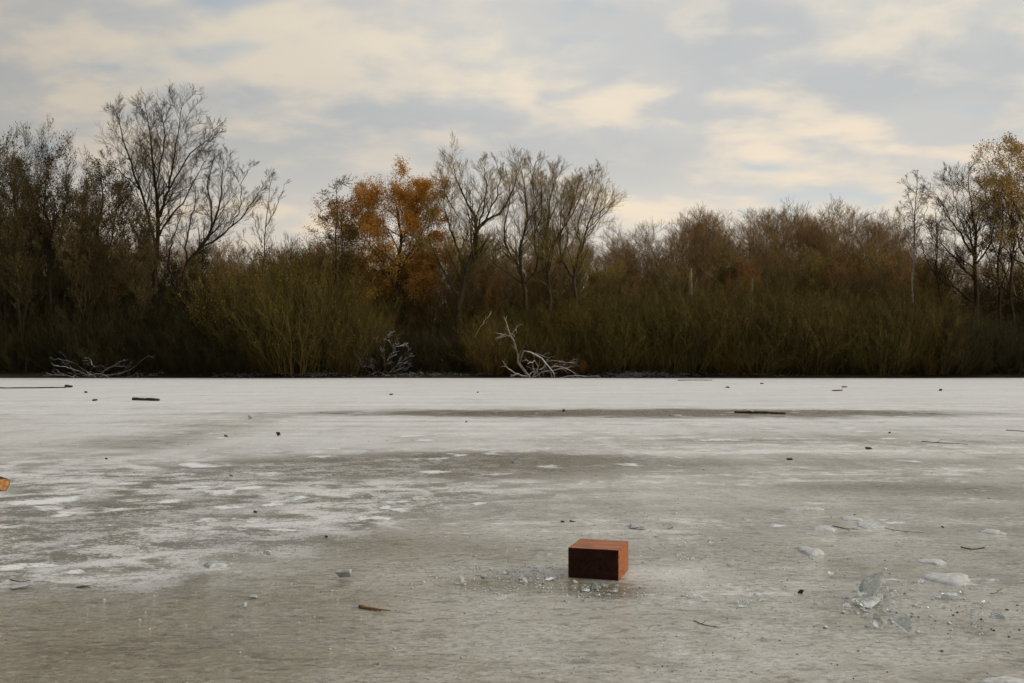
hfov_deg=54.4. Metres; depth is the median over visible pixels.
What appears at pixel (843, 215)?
woodland tree
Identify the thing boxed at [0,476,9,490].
sawn log
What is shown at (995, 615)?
ice lump
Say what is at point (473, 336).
osier shrub
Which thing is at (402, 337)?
dark shrub
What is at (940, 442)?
twig
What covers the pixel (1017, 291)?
young tree
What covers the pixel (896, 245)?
woodland tree
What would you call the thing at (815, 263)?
young tree
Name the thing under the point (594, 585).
ice lump
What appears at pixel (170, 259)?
woodland tree
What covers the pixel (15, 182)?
leafy tree
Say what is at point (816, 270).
young tree
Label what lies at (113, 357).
dark shrub
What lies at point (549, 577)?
ice lump
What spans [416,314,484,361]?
dark shrub
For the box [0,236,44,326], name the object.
young tree
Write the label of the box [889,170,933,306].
birch
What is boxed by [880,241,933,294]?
woodland tree
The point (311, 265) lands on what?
young tree
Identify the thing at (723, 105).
sky
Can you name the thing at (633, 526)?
ice lump
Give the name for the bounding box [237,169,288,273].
bare sapling
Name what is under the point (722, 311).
osier shrub
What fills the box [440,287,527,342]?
osier shrub
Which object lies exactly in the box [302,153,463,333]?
orange tree
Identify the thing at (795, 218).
woodland tree
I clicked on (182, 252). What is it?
woodland tree
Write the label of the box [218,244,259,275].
woodland tree
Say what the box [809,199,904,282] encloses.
woodland tree
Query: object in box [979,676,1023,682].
snow patch
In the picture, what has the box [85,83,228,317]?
bare tree
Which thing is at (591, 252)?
woodland tree
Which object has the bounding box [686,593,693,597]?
ice lump
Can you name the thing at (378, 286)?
young tree
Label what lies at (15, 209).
leafy tree
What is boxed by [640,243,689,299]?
young tree
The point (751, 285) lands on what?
broken trunk
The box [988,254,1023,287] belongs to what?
woodland tree
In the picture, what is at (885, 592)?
ice lump
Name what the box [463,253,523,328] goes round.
young tree
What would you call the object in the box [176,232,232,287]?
woodland tree
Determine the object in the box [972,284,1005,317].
young tree
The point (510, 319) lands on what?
osier shrub
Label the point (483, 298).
woodland tree
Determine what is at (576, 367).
rusty bush
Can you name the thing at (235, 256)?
woodland tree
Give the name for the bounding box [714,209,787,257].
woodland tree
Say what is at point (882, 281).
young tree
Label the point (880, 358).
osier shrub
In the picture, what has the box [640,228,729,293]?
woodland tree
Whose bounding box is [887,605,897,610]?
ice lump
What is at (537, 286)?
young tree
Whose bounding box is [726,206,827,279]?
woodland tree
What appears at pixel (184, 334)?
dark shrub
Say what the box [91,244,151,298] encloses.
young tree
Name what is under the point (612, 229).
woodland tree
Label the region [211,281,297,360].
osier shrub
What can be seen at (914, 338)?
osier shrub
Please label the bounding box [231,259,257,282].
woodland tree
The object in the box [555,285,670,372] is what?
osier shrub
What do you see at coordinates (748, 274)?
young tree
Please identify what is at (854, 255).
young tree
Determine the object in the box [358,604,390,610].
tan twig
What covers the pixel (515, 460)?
ice lump
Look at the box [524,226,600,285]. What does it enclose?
woodland tree
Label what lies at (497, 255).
woodland tree
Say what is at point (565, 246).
knotty willow
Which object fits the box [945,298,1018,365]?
dark shrub
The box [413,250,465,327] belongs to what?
woodland tree
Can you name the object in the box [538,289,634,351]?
ochre bush
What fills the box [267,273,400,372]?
osier shrub
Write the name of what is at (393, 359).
dark shrub
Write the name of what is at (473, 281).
young tree
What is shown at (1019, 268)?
woodland tree
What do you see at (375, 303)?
osier shrub
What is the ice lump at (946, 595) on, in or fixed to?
on the frozen lake
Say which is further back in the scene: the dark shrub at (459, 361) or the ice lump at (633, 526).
the dark shrub at (459, 361)
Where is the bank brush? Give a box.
[0,319,1023,377]
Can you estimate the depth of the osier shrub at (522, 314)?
78.39 m
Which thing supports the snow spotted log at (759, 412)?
on the frozen lake
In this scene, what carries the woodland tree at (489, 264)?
on the shore bank at (557, 375)
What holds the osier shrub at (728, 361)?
on the shore bank at (557, 375)
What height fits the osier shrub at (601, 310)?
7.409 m
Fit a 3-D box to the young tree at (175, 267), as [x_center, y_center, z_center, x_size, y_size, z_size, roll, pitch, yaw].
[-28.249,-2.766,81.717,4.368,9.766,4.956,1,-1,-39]
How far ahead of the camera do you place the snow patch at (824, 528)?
8.65 m
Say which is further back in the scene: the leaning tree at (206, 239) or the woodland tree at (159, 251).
the woodland tree at (159, 251)
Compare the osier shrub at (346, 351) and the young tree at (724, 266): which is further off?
the young tree at (724, 266)
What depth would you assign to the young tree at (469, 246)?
85.74 m
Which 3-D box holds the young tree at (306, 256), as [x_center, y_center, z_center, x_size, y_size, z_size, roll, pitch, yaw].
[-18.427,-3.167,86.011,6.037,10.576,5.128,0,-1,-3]
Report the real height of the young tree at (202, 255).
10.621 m
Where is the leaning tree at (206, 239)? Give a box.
[153,143,276,313]
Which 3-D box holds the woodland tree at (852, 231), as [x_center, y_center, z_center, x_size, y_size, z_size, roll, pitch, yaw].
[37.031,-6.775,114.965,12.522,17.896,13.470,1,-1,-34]
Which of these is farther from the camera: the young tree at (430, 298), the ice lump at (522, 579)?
the young tree at (430, 298)
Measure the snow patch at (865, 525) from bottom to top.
0.016 m
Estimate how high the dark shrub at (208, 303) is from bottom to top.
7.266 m
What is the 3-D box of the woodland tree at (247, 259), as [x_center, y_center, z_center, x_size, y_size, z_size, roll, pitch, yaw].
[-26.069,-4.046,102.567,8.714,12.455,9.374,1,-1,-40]
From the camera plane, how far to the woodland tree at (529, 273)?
91.09 m
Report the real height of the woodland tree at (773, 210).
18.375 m
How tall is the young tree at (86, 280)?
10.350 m
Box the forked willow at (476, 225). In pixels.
[406,131,531,338]
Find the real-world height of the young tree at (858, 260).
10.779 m
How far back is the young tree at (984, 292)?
80.64 m
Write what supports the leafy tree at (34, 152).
on the shore bank at (557, 375)
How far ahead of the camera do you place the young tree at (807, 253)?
86.29 m
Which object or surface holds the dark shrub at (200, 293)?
on the shore bank at (557, 375)
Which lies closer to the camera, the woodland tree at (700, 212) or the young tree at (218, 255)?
the young tree at (218, 255)
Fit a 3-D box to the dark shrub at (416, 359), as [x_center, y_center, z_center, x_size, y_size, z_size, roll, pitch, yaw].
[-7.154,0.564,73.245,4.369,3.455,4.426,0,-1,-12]
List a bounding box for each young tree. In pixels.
[0,234,51,311]
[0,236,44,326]
[3,234,75,319]
[33,253,77,319]
[35,235,106,322]
[52,261,100,316]
[64,252,110,308]
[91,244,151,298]
[100,243,152,316]
[128,240,182,310]
[142,250,199,308]
[148,260,198,291]
[167,240,219,309]
[175,233,238,305]
[193,259,242,311]
[237,264,272,285]
[244,242,287,276]
[273,252,304,275]
[289,246,316,273]
[299,251,323,287]
[313,241,362,278]
[318,237,365,274]
[358,244,391,301]
[359,259,390,321]
[372,255,416,332]
[378,260,442,339]
[382,236,451,329]
[403,243,468,336]
[431,257,469,331]
[443,230,520,317]
[447,225,509,325]
[461,231,522,324]
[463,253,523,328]
[504,256,572,325]
[511,254,563,315]
[524,251,586,321]
[544,238,601,311]
[553,245,616,306]
[558,262,618,315]
[583,264,634,304]
[589,258,655,313]
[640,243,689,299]
[652,262,695,306]
[669,254,730,306]
[697,251,745,299]
[716,250,767,298]
[726,257,770,302]
[732,258,771,302]
[739,243,796,298]
[787,233,852,296]
[793,254,855,310]
[806,248,861,298]
[814,256,867,305]
[831,243,898,302]
[846,241,907,302]
[857,244,928,311]
[862,255,928,307]
[888,261,949,310]
[893,268,936,310]
[895,263,960,308]
[906,256,964,315]
[958,281,987,319]
[960,263,1015,328]
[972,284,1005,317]
[987,280,1023,327]
[997,264,1023,324]
[1001,269,1023,312]
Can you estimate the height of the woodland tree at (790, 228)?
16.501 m
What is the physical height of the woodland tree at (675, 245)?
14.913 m
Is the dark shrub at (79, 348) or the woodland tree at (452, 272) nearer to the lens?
the dark shrub at (79, 348)
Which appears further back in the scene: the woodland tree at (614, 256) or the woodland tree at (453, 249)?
the woodland tree at (453, 249)
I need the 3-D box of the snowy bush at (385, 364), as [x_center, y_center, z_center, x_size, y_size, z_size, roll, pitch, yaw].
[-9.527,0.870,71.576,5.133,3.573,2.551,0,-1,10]
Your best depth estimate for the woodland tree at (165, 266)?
93.59 m
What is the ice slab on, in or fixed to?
on the frozen lake
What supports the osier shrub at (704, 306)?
on the shore bank at (557, 375)
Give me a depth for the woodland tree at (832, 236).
91.58 m
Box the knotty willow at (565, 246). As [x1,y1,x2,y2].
[518,155,590,321]
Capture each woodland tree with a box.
[91,212,161,269]
[109,234,182,285]
[131,248,189,283]
[132,241,193,293]
[163,250,240,292]
[172,232,207,292]
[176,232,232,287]
[195,232,251,274]
[206,243,265,272]
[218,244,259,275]
[227,247,295,283]
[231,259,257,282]
[246,245,314,266]
[251,231,317,264]
[265,236,327,263]
[364,248,434,334]
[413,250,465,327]
[434,240,468,326]
[438,229,497,299]
[441,258,517,329]
[450,233,514,309]
[458,233,531,309]
[472,251,528,312]
[489,237,545,310]
[497,235,554,272]
[506,245,574,311]
[512,247,582,314]
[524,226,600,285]
[529,252,597,303]
[558,239,607,289]
[568,241,609,293]
[581,243,639,295]
[585,236,666,295]
[590,217,681,281]
[590,228,641,280]
[599,246,652,300]
[607,238,680,292]
[610,230,672,293]
[622,230,697,282]
[631,205,706,291]
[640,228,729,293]
[641,202,736,273]
[645,218,725,282]
[647,209,731,277]
[652,221,726,299]
[673,207,767,289]
[683,209,742,272]
[687,214,773,290]
[688,222,765,289]
[711,208,800,270]
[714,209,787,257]
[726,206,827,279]
[733,213,831,285]
[736,205,801,260]
[749,211,854,296]
[750,202,855,287]
[757,206,869,303]
[761,202,825,253]
[765,212,857,271]
[777,193,876,266]
[795,220,871,295]
[806,210,890,273]
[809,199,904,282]
[821,220,910,289]
[824,203,915,263]
[834,211,913,292]
[848,204,922,267]
[866,233,929,290]
[880,218,941,293]
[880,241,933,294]
[892,249,959,302]
[917,240,980,293]
[933,262,989,305]
[947,254,983,304]
[950,267,1002,311]
[953,255,994,299]
[954,266,1003,305]
[970,269,1014,311]
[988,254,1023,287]
[1012,254,1023,296]
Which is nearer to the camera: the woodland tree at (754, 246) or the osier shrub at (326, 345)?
the osier shrub at (326, 345)
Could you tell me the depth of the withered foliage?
79.37 m
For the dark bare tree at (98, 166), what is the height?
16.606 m
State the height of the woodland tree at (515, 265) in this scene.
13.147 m
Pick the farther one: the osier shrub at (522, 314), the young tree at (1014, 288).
the young tree at (1014, 288)
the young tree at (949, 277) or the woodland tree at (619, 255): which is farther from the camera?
the woodland tree at (619, 255)
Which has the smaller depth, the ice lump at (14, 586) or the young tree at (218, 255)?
the ice lump at (14, 586)
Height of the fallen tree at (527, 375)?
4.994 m
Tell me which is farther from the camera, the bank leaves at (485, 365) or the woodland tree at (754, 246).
the woodland tree at (754, 246)
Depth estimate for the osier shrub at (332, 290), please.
73.51 m
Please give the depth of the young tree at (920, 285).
80.38 m
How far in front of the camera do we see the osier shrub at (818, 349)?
71.03 m
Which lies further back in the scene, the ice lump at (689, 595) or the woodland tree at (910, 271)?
the woodland tree at (910, 271)
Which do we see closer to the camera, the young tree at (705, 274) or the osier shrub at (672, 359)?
the osier shrub at (672, 359)
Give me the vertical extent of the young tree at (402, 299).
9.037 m
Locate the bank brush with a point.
(38, 366)
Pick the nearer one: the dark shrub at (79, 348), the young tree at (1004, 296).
the dark shrub at (79, 348)
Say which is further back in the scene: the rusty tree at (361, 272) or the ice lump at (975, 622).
the rusty tree at (361, 272)
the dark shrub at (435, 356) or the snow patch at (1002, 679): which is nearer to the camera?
the snow patch at (1002, 679)
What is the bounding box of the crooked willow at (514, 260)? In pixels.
[470,142,571,323]
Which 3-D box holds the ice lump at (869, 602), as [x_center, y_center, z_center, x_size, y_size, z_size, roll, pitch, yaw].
[2.155,1.564,5.990,0.150,0.056,0.106,0,-1,-12]
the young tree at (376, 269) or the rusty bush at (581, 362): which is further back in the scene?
the young tree at (376, 269)
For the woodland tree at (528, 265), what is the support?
on the shore bank at (557, 375)
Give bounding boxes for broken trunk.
[688,268,696,301]
[749,278,757,312]
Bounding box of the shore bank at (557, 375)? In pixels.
[0,368,1023,377]
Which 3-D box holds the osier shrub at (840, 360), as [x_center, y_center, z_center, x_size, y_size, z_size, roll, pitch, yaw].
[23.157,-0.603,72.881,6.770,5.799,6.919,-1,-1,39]
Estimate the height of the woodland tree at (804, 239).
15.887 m
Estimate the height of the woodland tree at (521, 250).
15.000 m
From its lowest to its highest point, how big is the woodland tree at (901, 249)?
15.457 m
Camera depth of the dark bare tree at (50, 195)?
76.14 m
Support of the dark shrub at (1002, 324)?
on the shore bank at (557, 375)
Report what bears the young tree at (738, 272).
on the shore bank at (557, 375)
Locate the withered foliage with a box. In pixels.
[0,238,1021,338]
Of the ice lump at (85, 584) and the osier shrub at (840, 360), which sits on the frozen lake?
the ice lump at (85, 584)
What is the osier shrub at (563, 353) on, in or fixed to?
on the shore bank at (557, 375)
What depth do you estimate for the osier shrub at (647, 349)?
71.48 m
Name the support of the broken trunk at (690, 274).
on the shore bank at (557, 375)
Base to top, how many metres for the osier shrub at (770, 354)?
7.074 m
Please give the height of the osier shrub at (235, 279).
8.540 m
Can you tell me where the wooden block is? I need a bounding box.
[568,539,627,580]
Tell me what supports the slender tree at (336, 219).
on the shore bank at (557, 375)
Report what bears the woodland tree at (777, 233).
on the shore bank at (557, 375)
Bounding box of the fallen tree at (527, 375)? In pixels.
[497,316,598,377]
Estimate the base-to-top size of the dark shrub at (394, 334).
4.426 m
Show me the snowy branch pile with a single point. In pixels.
(88, 374)
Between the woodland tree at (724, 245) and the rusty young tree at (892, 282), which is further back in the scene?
the woodland tree at (724, 245)
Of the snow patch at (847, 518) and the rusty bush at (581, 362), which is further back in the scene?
the rusty bush at (581, 362)
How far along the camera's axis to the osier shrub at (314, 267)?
78.01 m
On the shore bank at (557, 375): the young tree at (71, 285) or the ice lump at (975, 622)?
the young tree at (71, 285)
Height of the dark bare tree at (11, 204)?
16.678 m
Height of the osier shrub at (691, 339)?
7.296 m
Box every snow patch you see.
[783,506,824,510]
[796,546,823,555]
[811,525,836,531]
[840,516,862,520]
[856,521,884,528]
[917,559,945,564]
[922,572,969,586]
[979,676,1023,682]
[980,529,1005,534]
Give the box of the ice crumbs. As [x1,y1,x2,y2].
[15,444,1021,682]
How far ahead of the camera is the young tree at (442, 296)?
85.35 m
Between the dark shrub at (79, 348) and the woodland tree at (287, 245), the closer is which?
the dark shrub at (79, 348)
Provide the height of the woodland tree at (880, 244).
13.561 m
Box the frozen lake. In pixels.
[0,378,1023,682]
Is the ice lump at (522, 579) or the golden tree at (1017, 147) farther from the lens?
the golden tree at (1017, 147)
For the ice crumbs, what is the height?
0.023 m
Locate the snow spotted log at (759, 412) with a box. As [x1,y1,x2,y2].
[734,409,785,413]
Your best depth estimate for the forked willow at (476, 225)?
77.47 m
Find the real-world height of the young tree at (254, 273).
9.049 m
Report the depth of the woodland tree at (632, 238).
99.99 m
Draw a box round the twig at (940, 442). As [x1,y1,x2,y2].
[922,439,959,443]
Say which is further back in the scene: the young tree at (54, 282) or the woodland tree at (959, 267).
the woodland tree at (959, 267)
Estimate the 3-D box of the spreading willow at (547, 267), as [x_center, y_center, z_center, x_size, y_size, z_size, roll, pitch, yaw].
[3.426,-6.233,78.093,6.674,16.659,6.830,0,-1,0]
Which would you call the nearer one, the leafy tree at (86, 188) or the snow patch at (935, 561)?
the snow patch at (935, 561)
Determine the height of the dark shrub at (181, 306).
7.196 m
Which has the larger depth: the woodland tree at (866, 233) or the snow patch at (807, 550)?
the woodland tree at (866, 233)
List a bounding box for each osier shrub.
[187,277,310,372]
[192,228,387,368]
[192,263,301,308]
[200,239,383,373]
[202,256,347,373]
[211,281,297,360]
[225,232,402,316]
[228,234,400,367]
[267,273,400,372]
[295,282,413,359]
[302,301,399,374]
[330,273,403,330]
[359,284,421,342]
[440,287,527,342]
[443,309,529,374]
[456,325,499,352]
[462,298,542,344]
[472,312,546,372]
[480,298,567,368]
[489,297,561,334]
[496,322,552,372]
[512,294,612,352]
[517,317,581,373]
[548,321,602,370]
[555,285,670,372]
[557,273,650,362]
[568,314,640,373]
[595,280,699,372]
[619,272,730,369]
[619,295,718,373]
[626,276,747,373]
[638,271,760,370]
[646,275,790,372]
[694,308,769,374]
[703,276,831,374]
[708,280,804,369]
[735,278,843,372]
[754,281,880,373]
[794,297,876,372]
[818,307,890,373]
[826,288,940,374]
[842,292,942,372]
[850,278,984,335]
[874,290,984,374]
[889,291,1002,349]
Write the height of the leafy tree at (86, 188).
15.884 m
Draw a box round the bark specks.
[5,441,1020,682]
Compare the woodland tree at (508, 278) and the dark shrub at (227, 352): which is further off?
the woodland tree at (508, 278)
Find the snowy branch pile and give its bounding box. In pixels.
[47,351,155,377]
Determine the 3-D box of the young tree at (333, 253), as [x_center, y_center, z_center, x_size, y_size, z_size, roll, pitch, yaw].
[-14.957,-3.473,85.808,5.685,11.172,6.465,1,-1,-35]
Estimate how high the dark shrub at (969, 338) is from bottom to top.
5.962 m
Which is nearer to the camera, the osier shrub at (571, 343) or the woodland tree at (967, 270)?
the osier shrub at (571, 343)
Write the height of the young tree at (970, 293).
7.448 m
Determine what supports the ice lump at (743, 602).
on the frozen lake
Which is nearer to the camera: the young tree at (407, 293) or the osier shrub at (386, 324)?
the osier shrub at (386, 324)
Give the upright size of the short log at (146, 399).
0.135 m
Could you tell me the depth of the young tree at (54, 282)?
80.93 m
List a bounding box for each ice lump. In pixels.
[10,583,34,588]
[75,582,91,586]
[240,602,247,607]
[263,550,270,554]
[335,569,351,576]
[455,575,464,584]
[480,574,487,579]
[511,457,518,462]
[518,577,526,581]
[545,576,554,579]
[590,581,600,588]
[628,524,638,528]
[668,524,674,529]
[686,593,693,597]
[737,598,749,606]
[753,593,760,602]
[843,603,850,608]
[851,594,862,602]
[855,597,881,607]
[857,572,883,597]
[872,613,887,628]
[881,587,888,599]
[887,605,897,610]
[892,614,911,631]
[934,592,956,597]
[972,619,979,627]
[990,612,1006,617]
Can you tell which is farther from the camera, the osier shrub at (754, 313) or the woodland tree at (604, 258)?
the woodland tree at (604, 258)
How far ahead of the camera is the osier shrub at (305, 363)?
70.20 m
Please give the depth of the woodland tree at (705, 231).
101.96 m
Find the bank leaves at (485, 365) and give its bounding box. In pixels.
[0,325,1023,377]
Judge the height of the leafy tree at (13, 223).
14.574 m
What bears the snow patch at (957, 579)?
on the frozen lake
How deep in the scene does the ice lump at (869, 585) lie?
6.16 m
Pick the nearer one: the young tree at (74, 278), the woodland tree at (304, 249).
the young tree at (74, 278)
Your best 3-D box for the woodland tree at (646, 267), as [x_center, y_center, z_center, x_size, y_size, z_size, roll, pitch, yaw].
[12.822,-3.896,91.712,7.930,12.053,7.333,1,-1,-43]
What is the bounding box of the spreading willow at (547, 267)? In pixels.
[517,161,595,325]
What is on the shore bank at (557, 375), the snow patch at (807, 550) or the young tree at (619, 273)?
the young tree at (619, 273)
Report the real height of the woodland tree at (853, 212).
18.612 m
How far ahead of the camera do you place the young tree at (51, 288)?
85.37 m
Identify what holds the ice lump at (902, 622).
on the frozen lake
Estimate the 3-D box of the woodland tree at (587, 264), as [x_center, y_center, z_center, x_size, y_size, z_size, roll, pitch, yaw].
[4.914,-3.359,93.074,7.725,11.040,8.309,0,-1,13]
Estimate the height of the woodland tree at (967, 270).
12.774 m
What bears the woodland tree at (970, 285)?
on the shore bank at (557, 375)
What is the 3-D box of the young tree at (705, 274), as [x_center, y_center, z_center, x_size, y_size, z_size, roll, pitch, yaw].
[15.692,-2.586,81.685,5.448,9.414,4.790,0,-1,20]
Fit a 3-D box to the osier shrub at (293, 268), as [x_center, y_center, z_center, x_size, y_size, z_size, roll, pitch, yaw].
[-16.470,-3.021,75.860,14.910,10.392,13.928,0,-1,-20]
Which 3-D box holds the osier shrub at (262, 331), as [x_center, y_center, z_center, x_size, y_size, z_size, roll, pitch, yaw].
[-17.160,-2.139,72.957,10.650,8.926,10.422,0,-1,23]
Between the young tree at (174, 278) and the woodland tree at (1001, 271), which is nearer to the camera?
the young tree at (174, 278)
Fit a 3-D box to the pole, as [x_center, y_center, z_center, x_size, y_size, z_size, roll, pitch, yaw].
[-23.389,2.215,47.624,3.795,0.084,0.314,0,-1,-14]
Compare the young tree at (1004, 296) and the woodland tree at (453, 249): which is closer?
the young tree at (1004, 296)
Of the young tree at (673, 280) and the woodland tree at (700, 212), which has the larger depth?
the woodland tree at (700, 212)
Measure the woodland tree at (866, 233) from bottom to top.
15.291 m
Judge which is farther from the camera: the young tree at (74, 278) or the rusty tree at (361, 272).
the young tree at (74, 278)
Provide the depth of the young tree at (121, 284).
80.03 m
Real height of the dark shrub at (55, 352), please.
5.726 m
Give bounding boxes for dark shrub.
[11,297,115,372]
[41,299,146,374]
[75,318,153,373]
[117,273,211,369]
[145,278,215,323]
[151,289,234,373]
[163,263,239,314]
[177,274,265,331]
[183,301,266,374]
[345,319,403,373]
[374,328,418,371]
[376,315,420,350]
[378,324,415,353]
[386,326,440,371]
[411,325,468,372]
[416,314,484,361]
[436,333,478,372]
[903,294,1001,374]
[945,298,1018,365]
[953,328,1009,374]
[955,306,1023,346]
[964,312,1023,372]
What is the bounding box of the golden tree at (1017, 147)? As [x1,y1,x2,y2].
[944,131,1023,315]
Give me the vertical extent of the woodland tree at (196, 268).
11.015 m
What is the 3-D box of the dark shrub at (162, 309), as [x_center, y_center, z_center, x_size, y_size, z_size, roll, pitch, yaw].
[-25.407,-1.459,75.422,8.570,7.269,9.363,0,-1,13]
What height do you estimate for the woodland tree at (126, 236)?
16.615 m
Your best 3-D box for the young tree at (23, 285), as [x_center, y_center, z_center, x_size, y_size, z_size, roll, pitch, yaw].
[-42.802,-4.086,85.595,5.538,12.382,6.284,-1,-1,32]
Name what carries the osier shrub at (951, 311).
on the shore bank at (557, 375)
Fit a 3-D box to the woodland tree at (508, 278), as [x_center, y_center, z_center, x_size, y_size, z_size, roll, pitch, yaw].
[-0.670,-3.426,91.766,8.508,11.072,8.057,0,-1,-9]
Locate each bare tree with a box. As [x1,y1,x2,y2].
[0,154,48,326]
[14,143,78,322]
[51,157,140,324]
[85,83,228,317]
[896,191,979,314]
[919,149,1012,323]
[979,164,1023,333]
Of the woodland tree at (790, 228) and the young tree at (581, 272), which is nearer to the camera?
the young tree at (581, 272)
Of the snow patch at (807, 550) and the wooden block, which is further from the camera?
the snow patch at (807, 550)
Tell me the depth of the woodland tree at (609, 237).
112.42 m
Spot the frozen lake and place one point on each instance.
(368, 476)
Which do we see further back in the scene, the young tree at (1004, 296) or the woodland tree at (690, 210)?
the woodland tree at (690, 210)
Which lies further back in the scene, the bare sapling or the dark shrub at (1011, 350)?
the bare sapling
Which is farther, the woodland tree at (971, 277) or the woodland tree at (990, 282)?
the woodland tree at (971, 277)
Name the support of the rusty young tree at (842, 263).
on the shore bank at (557, 375)
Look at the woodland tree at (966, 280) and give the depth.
100.40 m
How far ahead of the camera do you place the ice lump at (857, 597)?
6.05 m
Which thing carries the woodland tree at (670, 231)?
on the shore bank at (557, 375)
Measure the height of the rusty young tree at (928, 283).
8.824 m
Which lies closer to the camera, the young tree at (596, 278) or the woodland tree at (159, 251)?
the young tree at (596, 278)
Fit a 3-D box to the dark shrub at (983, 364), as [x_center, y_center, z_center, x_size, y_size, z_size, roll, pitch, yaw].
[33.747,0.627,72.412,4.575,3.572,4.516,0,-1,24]
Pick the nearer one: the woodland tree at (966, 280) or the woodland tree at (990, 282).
the woodland tree at (990, 282)
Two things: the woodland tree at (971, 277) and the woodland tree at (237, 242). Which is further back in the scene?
the woodland tree at (237, 242)
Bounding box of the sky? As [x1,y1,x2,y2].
[0,0,1023,324]
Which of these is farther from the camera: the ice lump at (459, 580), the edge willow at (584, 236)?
the edge willow at (584, 236)
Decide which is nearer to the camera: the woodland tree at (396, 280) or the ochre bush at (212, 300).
the ochre bush at (212, 300)
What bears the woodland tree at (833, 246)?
on the shore bank at (557, 375)
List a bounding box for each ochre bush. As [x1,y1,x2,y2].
[165,251,287,371]
[201,271,300,332]
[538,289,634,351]
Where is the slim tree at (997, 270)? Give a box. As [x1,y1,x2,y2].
[978,187,1020,324]
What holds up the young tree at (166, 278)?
on the shore bank at (557, 375)
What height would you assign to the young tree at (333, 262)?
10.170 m
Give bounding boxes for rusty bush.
[523,340,577,374]
[559,356,588,374]
[568,347,605,374]
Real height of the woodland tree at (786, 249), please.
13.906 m
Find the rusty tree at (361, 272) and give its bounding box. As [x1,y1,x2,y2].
[344,256,371,314]
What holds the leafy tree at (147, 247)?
on the shore bank at (557, 375)
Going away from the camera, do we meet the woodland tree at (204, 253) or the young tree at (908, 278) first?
the young tree at (908, 278)
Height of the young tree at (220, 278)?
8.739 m
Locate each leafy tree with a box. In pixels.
[0,116,78,320]
[0,122,53,339]
[0,161,35,299]
[0,179,57,373]
[16,115,107,321]
[51,163,128,371]
[69,166,143,323]
[105,201,197,344]
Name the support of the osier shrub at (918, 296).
on the shore bank at (557, 375)
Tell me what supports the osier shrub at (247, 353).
on the shore bank at (557, 375)
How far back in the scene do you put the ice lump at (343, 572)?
6.68 m
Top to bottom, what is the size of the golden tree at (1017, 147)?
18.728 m
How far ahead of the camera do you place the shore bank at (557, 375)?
71.70 m
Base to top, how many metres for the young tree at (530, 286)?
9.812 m
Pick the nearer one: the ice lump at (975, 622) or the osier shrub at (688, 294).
the ice lump at (975, 622)
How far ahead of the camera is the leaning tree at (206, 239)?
76.48 m
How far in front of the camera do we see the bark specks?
5.87 m
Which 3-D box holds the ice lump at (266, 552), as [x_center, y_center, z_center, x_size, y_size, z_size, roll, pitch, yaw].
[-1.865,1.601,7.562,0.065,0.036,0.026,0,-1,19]
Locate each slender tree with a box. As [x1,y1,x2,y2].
[310,174,367,304]
[320,213,370,300]
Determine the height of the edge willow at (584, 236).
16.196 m
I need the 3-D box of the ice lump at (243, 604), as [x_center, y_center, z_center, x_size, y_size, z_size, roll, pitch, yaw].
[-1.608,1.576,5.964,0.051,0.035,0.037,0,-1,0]
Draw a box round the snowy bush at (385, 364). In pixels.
[347,330,413,374]
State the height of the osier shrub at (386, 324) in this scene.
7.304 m
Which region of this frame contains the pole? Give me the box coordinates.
[0,387,65,388]
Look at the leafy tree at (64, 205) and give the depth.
76.42 m
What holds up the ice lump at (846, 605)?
on the frozen lake
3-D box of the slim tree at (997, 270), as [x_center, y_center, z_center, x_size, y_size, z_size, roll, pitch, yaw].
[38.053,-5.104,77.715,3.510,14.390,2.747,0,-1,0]
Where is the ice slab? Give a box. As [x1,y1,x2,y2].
[204,560,225,568]
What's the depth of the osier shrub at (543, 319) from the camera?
74.08 m
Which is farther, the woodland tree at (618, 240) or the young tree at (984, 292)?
the woodland tree at (618, 240)
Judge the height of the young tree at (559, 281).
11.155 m
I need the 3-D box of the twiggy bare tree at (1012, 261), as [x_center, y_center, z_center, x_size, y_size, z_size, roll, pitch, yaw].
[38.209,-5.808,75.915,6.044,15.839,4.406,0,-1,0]
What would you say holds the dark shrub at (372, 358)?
on the shore bank at (557, 375)
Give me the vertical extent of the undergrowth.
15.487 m
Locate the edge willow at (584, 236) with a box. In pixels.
[520,159,629,319]
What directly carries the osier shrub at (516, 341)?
on the shore bank at (557, 375)
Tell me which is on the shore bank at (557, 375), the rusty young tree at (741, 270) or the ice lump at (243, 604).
the rusty young tree at (741, 270)
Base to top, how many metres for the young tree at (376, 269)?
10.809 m
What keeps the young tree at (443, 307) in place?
on the shore bank at (557, 375)
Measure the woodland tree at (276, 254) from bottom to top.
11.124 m
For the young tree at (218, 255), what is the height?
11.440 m
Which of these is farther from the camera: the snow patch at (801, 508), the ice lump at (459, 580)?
the snow patch at (801, 508)
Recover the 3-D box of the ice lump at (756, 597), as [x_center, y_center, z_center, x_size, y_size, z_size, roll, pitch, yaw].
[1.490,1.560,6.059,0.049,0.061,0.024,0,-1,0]
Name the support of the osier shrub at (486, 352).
on the shore bank at (557, 375)
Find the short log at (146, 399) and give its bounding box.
[132,397,159,400]
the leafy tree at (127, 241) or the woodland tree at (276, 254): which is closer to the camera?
the leafy tree at (127, 241)
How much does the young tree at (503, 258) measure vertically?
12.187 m
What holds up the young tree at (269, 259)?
on the shore bank at (557, 375)
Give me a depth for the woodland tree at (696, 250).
91.32 m
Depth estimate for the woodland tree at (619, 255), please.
91.13 m
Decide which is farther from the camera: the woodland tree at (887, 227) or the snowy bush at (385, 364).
the woodland tree at (887, 227)
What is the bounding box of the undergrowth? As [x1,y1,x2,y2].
[7,234,1023,346]
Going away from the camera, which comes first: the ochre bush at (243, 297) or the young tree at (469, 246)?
the ochre bush at (243, 297)

